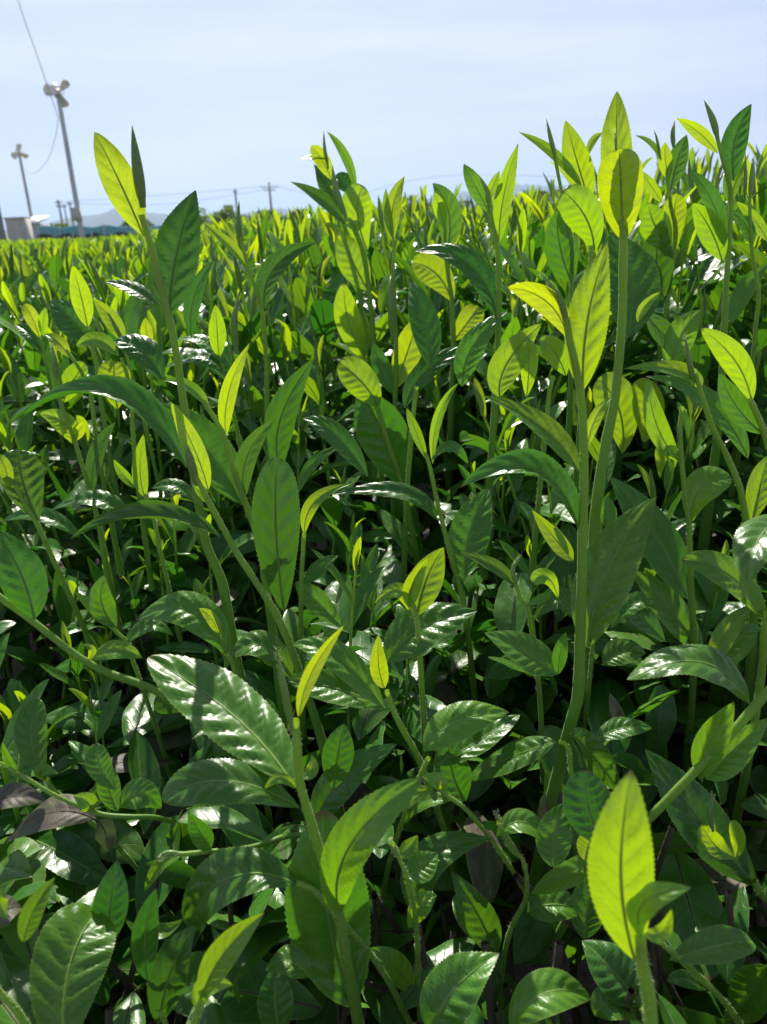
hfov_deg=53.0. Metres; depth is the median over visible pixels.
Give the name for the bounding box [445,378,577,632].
tea shoot
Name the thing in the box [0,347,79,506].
tea shoot
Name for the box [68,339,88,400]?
tea shoot
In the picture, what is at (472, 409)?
tea shoot
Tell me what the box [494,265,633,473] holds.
tea shoot
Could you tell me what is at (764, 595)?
tea shoot
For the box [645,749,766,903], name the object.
tea shoot
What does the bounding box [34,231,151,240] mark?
shade cloth
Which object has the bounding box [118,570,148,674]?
tea shoot
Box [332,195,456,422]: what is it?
tea shoot
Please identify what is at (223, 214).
bushy tree
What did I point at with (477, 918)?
tea shoot
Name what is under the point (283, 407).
tea shoot
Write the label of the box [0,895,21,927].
withered leaf
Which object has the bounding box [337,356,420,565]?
tea shoot
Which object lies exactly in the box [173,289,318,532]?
tea shoot
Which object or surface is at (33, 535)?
tea shoot
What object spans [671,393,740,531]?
tea shoot
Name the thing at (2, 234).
utility pole
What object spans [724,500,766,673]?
tea shoot
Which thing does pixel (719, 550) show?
tea shoot
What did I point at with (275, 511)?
tea shoot
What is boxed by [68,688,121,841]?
tea shoot
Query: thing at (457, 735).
tea shoot
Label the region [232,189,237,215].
power pole
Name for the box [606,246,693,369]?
tea shoot
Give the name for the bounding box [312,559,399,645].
tea shoot
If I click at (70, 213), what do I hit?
power pole
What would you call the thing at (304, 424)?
tea shoot
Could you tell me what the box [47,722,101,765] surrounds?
tea shoot
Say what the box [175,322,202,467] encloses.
tea shoot
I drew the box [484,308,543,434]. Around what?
tea shoot
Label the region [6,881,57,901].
tea shoot
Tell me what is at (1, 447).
tea shoot
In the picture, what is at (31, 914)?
tea shoot
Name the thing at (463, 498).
tea shoot
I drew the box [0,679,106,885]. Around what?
tea shoot
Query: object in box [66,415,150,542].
tea shoot
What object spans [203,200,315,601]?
tea shoot
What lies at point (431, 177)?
power line
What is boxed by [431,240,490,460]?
tea shoot
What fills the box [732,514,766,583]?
leaf
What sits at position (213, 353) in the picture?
tea shoot
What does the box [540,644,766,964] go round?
tea shoot
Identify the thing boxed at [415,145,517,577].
tea shoot
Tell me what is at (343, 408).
tea shoot
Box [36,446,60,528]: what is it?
tea shoot
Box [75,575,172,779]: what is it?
tea shoot
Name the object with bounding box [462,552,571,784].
tea shoot
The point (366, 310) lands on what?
tea shoot
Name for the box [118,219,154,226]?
bushy tree
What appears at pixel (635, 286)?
tea shoot
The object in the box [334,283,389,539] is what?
tea shoot
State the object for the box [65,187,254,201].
power line
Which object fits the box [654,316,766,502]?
tea shoot
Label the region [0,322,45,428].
tea shoot
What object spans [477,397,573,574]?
tea shoot
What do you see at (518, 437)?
tea shoot
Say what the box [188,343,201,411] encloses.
tea shoot
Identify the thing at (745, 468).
tea shoot
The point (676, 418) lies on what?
tea shoot
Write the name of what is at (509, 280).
tea shoot
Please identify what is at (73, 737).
tea shoot
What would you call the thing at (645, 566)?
tea shoot
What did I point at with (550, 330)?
tea shoot
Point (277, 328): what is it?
tea shoot
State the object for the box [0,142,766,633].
tea foliage
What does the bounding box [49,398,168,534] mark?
tea shoot
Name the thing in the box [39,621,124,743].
tea shoot
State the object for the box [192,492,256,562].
tea shoot
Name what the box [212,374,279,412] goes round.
tea shoot
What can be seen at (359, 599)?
tea shoot
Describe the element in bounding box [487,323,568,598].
tea shoot
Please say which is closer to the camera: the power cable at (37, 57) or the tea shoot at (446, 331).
the tea shoot at (446, 331)
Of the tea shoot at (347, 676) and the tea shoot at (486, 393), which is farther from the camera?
the tea shoot at (486, 393)
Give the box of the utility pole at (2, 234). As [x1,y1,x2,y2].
[0,209,6,242]
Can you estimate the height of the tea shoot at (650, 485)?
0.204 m
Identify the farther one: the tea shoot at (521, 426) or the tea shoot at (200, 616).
the tea shoot at (521, 426)
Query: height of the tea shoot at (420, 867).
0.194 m
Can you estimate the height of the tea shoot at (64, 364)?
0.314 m
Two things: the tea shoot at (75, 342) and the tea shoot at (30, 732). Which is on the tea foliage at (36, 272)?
the tea shoot at (75, 342)
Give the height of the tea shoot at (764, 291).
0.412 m
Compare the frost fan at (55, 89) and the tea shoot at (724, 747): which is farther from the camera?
the frost fan at (55, 89)
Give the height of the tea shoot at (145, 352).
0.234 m
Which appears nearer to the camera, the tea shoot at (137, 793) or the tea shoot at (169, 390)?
the tea shoot at (137, 793)
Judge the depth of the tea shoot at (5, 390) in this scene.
1.24 m
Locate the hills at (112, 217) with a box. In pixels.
[5,208,315,234]
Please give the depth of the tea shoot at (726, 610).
0.63 m
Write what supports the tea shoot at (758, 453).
on the old tea foliage at (662, 711)
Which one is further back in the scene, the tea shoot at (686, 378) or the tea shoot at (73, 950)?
the tea shoot at (686, 378)
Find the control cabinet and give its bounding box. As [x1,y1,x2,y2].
[3,217,33,242]
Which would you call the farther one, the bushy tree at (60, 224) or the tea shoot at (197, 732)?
the bushy tree at (60, 224)
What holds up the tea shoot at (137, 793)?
attached to the old tea foliage at (662, 711)
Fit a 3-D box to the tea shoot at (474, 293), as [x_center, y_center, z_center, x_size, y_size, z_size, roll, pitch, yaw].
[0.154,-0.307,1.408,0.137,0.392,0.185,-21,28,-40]
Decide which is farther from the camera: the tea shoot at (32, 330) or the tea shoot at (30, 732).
the tea shoot at (32, 330)
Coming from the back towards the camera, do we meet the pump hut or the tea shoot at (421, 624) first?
the pump hut
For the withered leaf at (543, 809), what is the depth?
0.53 m
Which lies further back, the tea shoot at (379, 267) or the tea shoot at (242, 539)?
the tea shoot at (379, 267)
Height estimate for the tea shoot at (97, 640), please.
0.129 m
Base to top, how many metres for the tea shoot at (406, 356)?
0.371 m
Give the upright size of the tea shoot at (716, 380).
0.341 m
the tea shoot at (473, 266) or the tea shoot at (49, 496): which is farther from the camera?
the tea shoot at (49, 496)
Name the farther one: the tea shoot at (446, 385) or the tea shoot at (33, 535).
the tea shoot at (446, 385)
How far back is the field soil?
1.00 m
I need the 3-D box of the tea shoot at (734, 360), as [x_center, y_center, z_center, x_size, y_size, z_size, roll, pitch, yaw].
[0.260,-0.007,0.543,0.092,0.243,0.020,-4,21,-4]
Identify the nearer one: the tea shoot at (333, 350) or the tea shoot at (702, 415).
the tea shoot at (702, 415)
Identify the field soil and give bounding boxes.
[0,464,766,1023]
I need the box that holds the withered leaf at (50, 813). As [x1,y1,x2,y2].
[5,794,95,842]
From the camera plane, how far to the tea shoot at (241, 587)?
0.81 m
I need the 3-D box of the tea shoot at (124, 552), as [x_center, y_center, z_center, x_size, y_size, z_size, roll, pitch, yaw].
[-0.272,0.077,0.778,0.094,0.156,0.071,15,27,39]
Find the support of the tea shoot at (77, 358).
attached to the tea foliage at (36, 272)
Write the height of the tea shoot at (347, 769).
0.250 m
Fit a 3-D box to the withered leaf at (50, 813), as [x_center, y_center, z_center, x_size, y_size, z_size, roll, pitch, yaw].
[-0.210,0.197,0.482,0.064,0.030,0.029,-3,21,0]
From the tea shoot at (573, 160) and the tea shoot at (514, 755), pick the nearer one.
the tea shoot at (514, 755)
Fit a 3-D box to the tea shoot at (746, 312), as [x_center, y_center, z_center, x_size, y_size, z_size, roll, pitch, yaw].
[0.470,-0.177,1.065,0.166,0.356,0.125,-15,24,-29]
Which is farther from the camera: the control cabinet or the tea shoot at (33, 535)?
the control cabinet
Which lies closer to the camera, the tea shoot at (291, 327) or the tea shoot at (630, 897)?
the tea shoot at (630, 897)
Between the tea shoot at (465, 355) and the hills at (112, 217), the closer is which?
the tea shoot at (465, 355)
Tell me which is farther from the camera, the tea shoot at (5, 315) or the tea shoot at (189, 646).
the tea shoot at (5, 315)
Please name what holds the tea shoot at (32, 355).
on the old tea foliage at (662, 711)
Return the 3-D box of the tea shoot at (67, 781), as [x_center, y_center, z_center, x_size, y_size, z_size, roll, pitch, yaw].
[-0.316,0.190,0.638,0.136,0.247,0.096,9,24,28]
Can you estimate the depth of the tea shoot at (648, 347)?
1.23 m
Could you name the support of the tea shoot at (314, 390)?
attached to the old tea foliage at (662, 711)
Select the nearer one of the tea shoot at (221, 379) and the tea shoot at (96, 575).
the tea shoot at (96, 575)
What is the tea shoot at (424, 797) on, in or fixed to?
attached to the old tea foliage at (662, 711)
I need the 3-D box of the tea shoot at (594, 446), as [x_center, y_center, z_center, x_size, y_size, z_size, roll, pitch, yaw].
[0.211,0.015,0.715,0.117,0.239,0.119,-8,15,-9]
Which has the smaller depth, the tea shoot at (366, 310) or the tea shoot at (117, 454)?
the tea shoot at (117, 454)
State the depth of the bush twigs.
0.59 m
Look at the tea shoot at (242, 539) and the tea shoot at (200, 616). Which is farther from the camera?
the tea shoot at (242, 539)
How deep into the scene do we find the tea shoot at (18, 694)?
0.67 m
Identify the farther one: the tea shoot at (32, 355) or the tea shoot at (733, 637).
the tea shoot at (32, 355)
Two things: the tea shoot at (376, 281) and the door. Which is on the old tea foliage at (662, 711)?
the tea shoot at (376, 281)
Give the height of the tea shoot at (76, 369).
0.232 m
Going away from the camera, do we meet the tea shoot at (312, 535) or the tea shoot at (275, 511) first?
the tea shoot at (275, 511)
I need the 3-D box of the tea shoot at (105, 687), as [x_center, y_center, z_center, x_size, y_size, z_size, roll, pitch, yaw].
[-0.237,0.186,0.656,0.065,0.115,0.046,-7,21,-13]
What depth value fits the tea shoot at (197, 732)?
0.59 m
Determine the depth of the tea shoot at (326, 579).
0.72 m
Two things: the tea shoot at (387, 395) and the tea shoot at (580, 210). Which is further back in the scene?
the tea shoot at (387, 395)
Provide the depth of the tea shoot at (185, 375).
1.02 m
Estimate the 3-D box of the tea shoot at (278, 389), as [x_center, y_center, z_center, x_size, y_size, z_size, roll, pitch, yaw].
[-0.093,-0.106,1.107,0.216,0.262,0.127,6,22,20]
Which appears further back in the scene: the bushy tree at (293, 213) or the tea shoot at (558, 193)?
the bushy tree at (293, 213)
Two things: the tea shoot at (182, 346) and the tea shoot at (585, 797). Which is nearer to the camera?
the tea shoot at (585, 797)
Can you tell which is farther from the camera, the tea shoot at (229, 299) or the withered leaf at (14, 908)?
the tea shoot at (229, 299)
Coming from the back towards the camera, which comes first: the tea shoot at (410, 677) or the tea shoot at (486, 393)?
the tea shoot at (486, 393)
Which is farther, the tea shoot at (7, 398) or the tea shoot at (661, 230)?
the tea shoot at (7, 398)
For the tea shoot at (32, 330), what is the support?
attached to the old tea foliage at (662, 711)
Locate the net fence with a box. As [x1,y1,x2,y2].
[36,224,161,235]
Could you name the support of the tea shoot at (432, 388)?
on the old tea foliage at (662, 711)
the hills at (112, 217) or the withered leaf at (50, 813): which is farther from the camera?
the hills at (112, 217)
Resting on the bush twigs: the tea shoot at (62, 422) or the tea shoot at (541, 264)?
the tea shoot at (541, 264)
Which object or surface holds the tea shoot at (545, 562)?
on the old tea foliage at (662, 711)
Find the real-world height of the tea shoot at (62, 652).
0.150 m
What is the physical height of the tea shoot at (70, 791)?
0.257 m
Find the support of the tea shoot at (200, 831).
attached to the old tea foliage at (662, 711)
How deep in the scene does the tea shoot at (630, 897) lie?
0.26 m
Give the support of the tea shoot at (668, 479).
on the bush twigs
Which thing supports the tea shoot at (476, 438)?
on the old tea foliage at (662, 711)
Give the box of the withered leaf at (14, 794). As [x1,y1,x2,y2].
[0,782,45,809]
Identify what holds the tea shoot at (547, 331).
on the old tea foliage at (662, 711)
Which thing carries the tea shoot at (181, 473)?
on the old tea foliage at (662, 711)
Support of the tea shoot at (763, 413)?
attached to the old tea foliage at (662, 711)
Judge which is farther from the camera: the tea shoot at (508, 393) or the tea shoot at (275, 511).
the tea shoot at (508, 393)
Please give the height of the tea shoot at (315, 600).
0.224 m
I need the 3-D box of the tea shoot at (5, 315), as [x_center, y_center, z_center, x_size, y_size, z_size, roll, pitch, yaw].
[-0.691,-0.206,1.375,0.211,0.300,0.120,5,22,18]
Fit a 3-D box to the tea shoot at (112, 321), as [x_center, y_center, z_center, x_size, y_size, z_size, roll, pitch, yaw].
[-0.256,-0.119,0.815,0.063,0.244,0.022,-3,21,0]
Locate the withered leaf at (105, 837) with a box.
[95,818,115,852]
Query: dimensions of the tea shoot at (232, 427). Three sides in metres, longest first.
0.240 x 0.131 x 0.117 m
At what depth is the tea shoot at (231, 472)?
0.54 m
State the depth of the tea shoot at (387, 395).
1.24 m
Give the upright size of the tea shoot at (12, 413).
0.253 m
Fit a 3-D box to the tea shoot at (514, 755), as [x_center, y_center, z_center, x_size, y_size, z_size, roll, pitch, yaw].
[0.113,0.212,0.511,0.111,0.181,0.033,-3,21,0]
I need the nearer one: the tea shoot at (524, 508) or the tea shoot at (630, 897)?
the tea shoot at (630, 897)
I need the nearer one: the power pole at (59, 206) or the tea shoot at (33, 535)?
the tea shoot at (33, 535)
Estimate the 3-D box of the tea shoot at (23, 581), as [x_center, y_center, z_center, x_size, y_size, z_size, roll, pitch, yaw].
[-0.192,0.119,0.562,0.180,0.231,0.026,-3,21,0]
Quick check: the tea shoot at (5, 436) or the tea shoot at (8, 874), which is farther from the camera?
the tea shoot at (5, 436)
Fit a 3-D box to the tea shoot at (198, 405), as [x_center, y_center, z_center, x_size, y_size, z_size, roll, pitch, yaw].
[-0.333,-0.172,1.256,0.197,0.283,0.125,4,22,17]
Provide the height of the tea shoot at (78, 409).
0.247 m
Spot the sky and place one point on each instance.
(223, 95)
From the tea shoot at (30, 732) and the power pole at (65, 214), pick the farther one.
the power pole at (65, 214)
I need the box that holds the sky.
[0,0,766,229]
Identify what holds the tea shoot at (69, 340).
on the old tea foliage at (662, 711)
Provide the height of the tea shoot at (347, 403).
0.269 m
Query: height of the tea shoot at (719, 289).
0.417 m
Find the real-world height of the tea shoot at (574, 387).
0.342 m
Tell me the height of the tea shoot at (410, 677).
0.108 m
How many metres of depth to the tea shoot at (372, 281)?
1.27 m
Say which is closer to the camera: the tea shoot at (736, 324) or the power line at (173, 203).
the tea shoot at (736, 324)
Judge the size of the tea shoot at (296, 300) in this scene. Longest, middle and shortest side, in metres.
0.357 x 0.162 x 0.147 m
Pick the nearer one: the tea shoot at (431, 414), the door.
the tea shoot at (431, 414)
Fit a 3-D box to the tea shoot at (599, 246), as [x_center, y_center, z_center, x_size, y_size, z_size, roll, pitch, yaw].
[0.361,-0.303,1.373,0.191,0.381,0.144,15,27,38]
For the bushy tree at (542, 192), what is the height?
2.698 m
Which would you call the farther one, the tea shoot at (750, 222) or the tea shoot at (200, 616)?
the tea shoot at (750, 222)
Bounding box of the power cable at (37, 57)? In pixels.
[18,0,58,117]
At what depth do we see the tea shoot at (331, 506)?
0.81 m
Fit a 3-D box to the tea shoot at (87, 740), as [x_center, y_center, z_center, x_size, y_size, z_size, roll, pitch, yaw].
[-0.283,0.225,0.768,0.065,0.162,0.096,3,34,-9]
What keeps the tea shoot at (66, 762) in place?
attached to the old tea foliage at (662, 711)
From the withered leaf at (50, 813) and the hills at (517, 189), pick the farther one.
the hills at (517, 189)
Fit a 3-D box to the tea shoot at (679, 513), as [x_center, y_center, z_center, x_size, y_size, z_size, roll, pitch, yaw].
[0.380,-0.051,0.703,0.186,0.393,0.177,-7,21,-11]
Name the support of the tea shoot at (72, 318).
attached to the old tea foliage at (662, 711)
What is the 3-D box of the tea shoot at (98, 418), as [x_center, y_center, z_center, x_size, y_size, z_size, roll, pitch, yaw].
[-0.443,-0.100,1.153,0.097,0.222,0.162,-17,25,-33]
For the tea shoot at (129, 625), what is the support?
attached to the old tea foliage at (662, 711)
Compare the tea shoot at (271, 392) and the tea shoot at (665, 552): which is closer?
the tea shoot at (665, 552)
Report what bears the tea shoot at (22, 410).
attached to the tea foliage at (36, 272)
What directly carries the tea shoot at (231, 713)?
attached to the old tea foliage at (662, 711)
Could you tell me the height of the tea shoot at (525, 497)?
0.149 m
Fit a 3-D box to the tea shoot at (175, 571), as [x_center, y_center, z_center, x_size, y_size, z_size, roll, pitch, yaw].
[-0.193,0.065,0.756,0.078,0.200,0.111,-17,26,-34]
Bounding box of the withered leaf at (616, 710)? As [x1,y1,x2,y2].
[609,693,624,717]
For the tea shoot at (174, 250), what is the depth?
0.48 m
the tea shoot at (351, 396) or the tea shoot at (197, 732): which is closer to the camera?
the tea shoot at (197, 732)
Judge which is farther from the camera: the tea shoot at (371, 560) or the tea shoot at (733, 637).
the tea shoot at (371, 560)
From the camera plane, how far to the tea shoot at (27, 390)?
1.23 m
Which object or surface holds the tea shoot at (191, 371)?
attached to the tea foliage at (36, 272)
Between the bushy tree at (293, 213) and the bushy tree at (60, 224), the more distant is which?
the bushy tree at (293, 213)
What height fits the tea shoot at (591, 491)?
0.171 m
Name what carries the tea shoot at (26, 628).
on the old tea foliage at (662, 711)
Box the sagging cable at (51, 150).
[28,118,58,173]
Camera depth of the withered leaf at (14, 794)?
0.50 m
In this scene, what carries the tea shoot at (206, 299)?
on the old tea foliage at (662, 711)
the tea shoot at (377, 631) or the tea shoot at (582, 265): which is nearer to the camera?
the tea shoot at (377, 631)
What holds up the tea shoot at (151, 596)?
on the old tea foliage at (662, 711)
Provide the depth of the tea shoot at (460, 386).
1.20 m
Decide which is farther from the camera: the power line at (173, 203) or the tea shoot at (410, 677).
the power line at (173, 203)
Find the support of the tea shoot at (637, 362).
on the old tea foliage at (662, 711)
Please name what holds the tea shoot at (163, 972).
attached to the old tea foliage at (662, 711)
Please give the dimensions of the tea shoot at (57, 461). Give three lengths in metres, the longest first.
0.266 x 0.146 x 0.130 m
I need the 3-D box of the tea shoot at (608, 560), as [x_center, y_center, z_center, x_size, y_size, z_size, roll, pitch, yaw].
[0.111,0.065,0.491,0.124,0.447,0.039,-3,21,0]
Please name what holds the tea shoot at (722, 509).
on the old tea foliage at (662, 711)
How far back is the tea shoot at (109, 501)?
0.64 m
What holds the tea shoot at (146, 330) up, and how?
attached to the old tea foliage at (662, 711)
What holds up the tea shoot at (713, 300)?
on the old tea foliage at (662, 711)
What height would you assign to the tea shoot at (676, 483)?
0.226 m
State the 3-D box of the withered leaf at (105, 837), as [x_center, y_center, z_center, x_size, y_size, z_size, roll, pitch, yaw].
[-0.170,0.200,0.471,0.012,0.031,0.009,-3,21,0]
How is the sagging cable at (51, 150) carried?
attached to the frost fan at (55, 89)
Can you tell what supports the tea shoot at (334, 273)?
attached to the tea foliage at (36, 272)
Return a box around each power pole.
[55,200,62,222]
[62,204,67,226]
[67,202,73,225]
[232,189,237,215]
[261,182,277,210]
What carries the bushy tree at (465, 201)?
on the ground
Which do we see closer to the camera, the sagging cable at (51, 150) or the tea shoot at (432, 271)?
the tea shoot at (432, 271)
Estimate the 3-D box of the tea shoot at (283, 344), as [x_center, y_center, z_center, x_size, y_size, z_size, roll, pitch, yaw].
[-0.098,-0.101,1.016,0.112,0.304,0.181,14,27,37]
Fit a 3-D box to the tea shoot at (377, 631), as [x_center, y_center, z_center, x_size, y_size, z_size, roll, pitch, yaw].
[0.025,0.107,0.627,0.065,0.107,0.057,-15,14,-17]
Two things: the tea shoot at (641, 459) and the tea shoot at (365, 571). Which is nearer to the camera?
the tea shoot at (365, 571)
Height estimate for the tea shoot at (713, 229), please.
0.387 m
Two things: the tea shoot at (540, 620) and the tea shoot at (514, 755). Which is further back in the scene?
the tea shoot at (540, 620)
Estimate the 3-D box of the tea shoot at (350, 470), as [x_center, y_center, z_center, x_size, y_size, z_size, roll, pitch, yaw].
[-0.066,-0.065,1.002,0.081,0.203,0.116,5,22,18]
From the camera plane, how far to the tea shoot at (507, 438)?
0.82 m
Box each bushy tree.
[50,223,67,226]
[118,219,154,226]
[199,205,247,226]
[257,209,308,222]
[429,200,470,207]
[516,189,559,209]
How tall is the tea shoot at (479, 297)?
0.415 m
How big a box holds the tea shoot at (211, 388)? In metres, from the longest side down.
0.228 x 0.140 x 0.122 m
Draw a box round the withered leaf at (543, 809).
[538,791,562,819]
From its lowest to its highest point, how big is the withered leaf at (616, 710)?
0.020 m
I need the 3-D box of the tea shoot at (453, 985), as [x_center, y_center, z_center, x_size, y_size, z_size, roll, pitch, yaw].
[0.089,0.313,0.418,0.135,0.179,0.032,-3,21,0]
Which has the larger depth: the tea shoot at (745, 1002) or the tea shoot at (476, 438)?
the tea shoot at (476, 438)
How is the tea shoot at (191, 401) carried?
on the old tea foliage at (662, 711)
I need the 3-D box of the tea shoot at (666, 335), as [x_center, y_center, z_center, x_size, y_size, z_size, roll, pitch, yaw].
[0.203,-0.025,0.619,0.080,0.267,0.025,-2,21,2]
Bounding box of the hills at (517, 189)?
[408,184,757,210]
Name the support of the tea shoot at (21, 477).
attached to the old tea foliage at (662, 711)
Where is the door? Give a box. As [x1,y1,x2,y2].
[32,227,37,239]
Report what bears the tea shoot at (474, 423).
on the old tea foliage at (662, 711)
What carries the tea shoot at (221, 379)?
attached to the tea foliage at (36, 272)
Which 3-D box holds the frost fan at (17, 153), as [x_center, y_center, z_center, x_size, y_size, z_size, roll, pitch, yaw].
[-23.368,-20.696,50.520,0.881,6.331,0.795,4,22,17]
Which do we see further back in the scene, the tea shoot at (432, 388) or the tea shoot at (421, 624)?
the tea shoot at (432, 388)
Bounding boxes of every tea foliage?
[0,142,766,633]
[0,313,766,1023]
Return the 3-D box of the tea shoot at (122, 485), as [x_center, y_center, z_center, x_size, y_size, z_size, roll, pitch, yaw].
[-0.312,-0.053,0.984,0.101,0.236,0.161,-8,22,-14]
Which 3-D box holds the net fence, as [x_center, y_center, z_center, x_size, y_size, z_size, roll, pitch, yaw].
[-13.905,-14.126,39.306,7.388,1.298,0.238,-3,21,0]
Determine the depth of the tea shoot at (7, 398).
1.12 m
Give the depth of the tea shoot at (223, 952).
0.30 m
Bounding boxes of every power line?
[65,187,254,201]
[69,190,261,204]
[278,175,555,193]
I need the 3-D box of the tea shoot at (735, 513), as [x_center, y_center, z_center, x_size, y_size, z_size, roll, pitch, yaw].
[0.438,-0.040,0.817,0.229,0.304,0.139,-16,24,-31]
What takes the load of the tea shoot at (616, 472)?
attached to the old tea foliage at (662, 711)
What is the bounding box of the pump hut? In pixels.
[30,215,50,239]
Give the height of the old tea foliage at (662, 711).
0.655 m
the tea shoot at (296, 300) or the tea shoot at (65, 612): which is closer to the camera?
the tea shoot at (65, 612)
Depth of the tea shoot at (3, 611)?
0.82 m
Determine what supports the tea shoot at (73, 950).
attached to the old tea foliage at (662, 711)
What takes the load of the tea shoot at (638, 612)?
attached to the old tea foliage at (662, 711)
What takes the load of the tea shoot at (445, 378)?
on the old tea foliage at (662, 711)
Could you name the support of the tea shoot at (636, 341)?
on the old tea foliage at (662, 711)
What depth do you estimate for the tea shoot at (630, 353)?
0.92 m
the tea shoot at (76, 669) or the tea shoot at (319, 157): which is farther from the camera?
the tea shoot at (319, 157)
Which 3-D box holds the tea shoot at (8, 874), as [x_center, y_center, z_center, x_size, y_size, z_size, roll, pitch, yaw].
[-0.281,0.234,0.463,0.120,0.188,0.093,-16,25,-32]
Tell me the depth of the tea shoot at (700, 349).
0.81 m
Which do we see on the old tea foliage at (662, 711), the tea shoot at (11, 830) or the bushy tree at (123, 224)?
the tea shoot at (11, 830)
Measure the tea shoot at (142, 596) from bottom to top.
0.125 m
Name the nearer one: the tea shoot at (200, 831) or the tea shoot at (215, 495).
the tea shoot at (200, 831)
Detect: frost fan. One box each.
[11,143,32,216]
[43,80,84,238]
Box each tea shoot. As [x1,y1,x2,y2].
[0,309,35,408]
[0,311,64,444]
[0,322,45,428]
[0,331,27,409]
[0,340,49,423]
[0,347,47,436]
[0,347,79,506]
[0,404,49,527]
[0,408,20,426]
[0,418,87,579]
[0,440,48,449]
[0,445,89,661]
[0,450,112,698]
[0,519,58,677]
[0,530,241,760]
[0,605,62,743]
[0,632,93,813]
[0,678,89,812]
[0,679,77,829]
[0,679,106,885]
[0,741,175,824]
[0,769,88,794]
[0,778,14,833]
[0,867,31,883]
[0,878,54,1023]
[2,343,137,694]
[3,331,77,474]
[5,571,127,756]
[6,328,83,507]
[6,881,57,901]
[11,431,56,587]
[13,699,175,920]
[16,303,73,487]
[19,343,288,729]
[28,902,116,1023]
[33,327,98,445]
[34,377,123,476]
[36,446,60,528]
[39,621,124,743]
[45,333,123,575]
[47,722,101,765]
[47,726,76,791]
[48,460,64,463]
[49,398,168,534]
[49,638,137,694]
[50,264,125,524]
[50,396,101,433]
[52,434,193,655]
[61,436,152,557]
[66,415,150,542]
[67,555,136,692]
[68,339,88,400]
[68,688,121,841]
[69,667,129,759]
[69,673,131,753]
[70,349,93,420]
[72,401,344,819]
[73,339,106,362]
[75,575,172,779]
[76,332,164,590]
[83,527,174,635]
[83,627,136,707]
[92,860,309,1023]
[93,124,246,682]
[93,279,164,500]
[93,394,150,494]
[95,333,205,479]
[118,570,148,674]
[122,538,229,664]
[123,347,219,477]
[123,527,192,604]
[130,492,239,633]
[137,326,200,461]
[137,406,260,616]
[137,590,293,828]
[140,317,166,500]
[141,524,203,637]
[143,812,301,892]
[146,362,207,480]
[147,627,423,1023]
[151,309,226,481]
[158,574,247,664]
[158,846,413,1023]
[163,354,263,504]
[165,260,252,509]
[170,511,263,625]
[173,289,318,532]
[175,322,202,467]
[184,266,266,418]
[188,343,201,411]
[189,913,263,1023]
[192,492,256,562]
[192,650,267,738]
[195,271,262,418]
[196,363,216,397]
[202,353,264,423]
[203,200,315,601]
[207,371,261,449]
[209,485,244,587]
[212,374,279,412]
[221,431,325,566]
[227,407,250,505]
[232,300,285,423]
[247,322,340,525]
[261,335,361,518]
[263,358,367,641]
[269,352,334,480]
[269,394,313,473]
[270,316,300,399]
[286,634,457,893]
[288,257,325,413]
[291,165,381,523]
[294,220,376,302]
[294,275,339,413]
[295,484,349,737]
[301,132,370,367]
[303,535,410,734]
[304,282,391,484]
[304,423,355,484]
[304,512,365,585]
[306,466,384,577]
[310,724,396,814]
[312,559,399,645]
[328,342,370,481]
[331,544,397,636]
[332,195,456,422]
[333,283,377,337]
[334,279,383,394]
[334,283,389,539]
[334,383,492,700]
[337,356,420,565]
[341,328,387,417]
[358,268,400,360]
[363,591,449,694]
[367,604,447,703]
[369,835,437,1021]
[371,176,420,515]
[374,547,476,816]
[377,308,434,415]
[378,700,519,919]
[397,307,496,522]
[400,808,577,1011]
[401,281,506,581]
[401,367,466,459]
[404,772,550,967]
[409,296,475,471]
[413,183,484,488]
[413,371,495,495]
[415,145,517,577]
[418,374,491,484]
[419,940,643,1023]
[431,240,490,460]
[432,407,502,452]
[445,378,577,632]
[446,245,547,366]
[453,423,513,583]
[454,230,482,302]
[456,313,493,420]
[458,460,529,606]
[460,243,656,884]
[462,336,504,452]
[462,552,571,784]
[464,394,525,514]
[467,215,504,405]
[468,417,530,538]
[471,717,650,891]
[474,474,536,546]
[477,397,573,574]
[483,242,629,488]
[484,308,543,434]
[486,367,590,517]
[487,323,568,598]
[493,507,551,641]
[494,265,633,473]
[497,252,546,435]
[499,532,573,679]
[502,293,637,483]
[514,466,587,646]
[519,118,601,438]
[530,436,640,533]
[531,405,648,529]
[531,770,615,1023]
[539,316,635,442]
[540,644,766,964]
[544,254,649,412]
[546,190,560,364]
[546,321,553,362]
[558,184,603,492]
[563,462,592,530]
[577,243,681,451]
[578,92,660,719]
[580,496,664,756]
[581,238,601,264]
[587,770,690,1023]
[593,309,701,452]
[594,333,654,461]
[597,439,650,515]
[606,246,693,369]
[609,406,731,772]
[624,354,655,371]
[625,334,766,711]
[629,354,652,480]
[630,238,752,466]
[635,121,688,448]
[637,464,703,646]
[638,558,711,681]
[641,323,656,380]
[642,458,695,564]
[645,405,732,547]
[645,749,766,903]
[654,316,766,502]
[657,289,765,528]
[659,924,766,1023]
[660,407,766,537]
[661,401,739,520]
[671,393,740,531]
[677,97,751,549]
[682,550,766,824]
[691,362,718,451]
[692,386,766,535]
[694,539,766,679]
[700,271,766,419]
[701,328,766,449]
[706,309,766,448]
[710,333,734,385]
[710,518,766,680]
[713,243,766,523]
[714,205,757,467]
[714,387,766,581]
[719,456,754,475]
[720,446,766,557]
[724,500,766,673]
[724,602,761,623]
[728,152,766,497]
[728,248,757,455]
[744,408,766,504]
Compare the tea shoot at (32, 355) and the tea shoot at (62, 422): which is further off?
the tea shoot at (32, 355)
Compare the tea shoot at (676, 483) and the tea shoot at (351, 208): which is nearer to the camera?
the tea shoot at (676, 483)
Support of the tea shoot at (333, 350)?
attached to the old tea foliage at (662, 711)
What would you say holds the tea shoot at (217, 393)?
on the old tea foliage at (662, 711)
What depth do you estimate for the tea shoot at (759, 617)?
0.65 m
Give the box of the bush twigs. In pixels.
[0,485,766,1023]
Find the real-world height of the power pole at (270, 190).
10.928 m

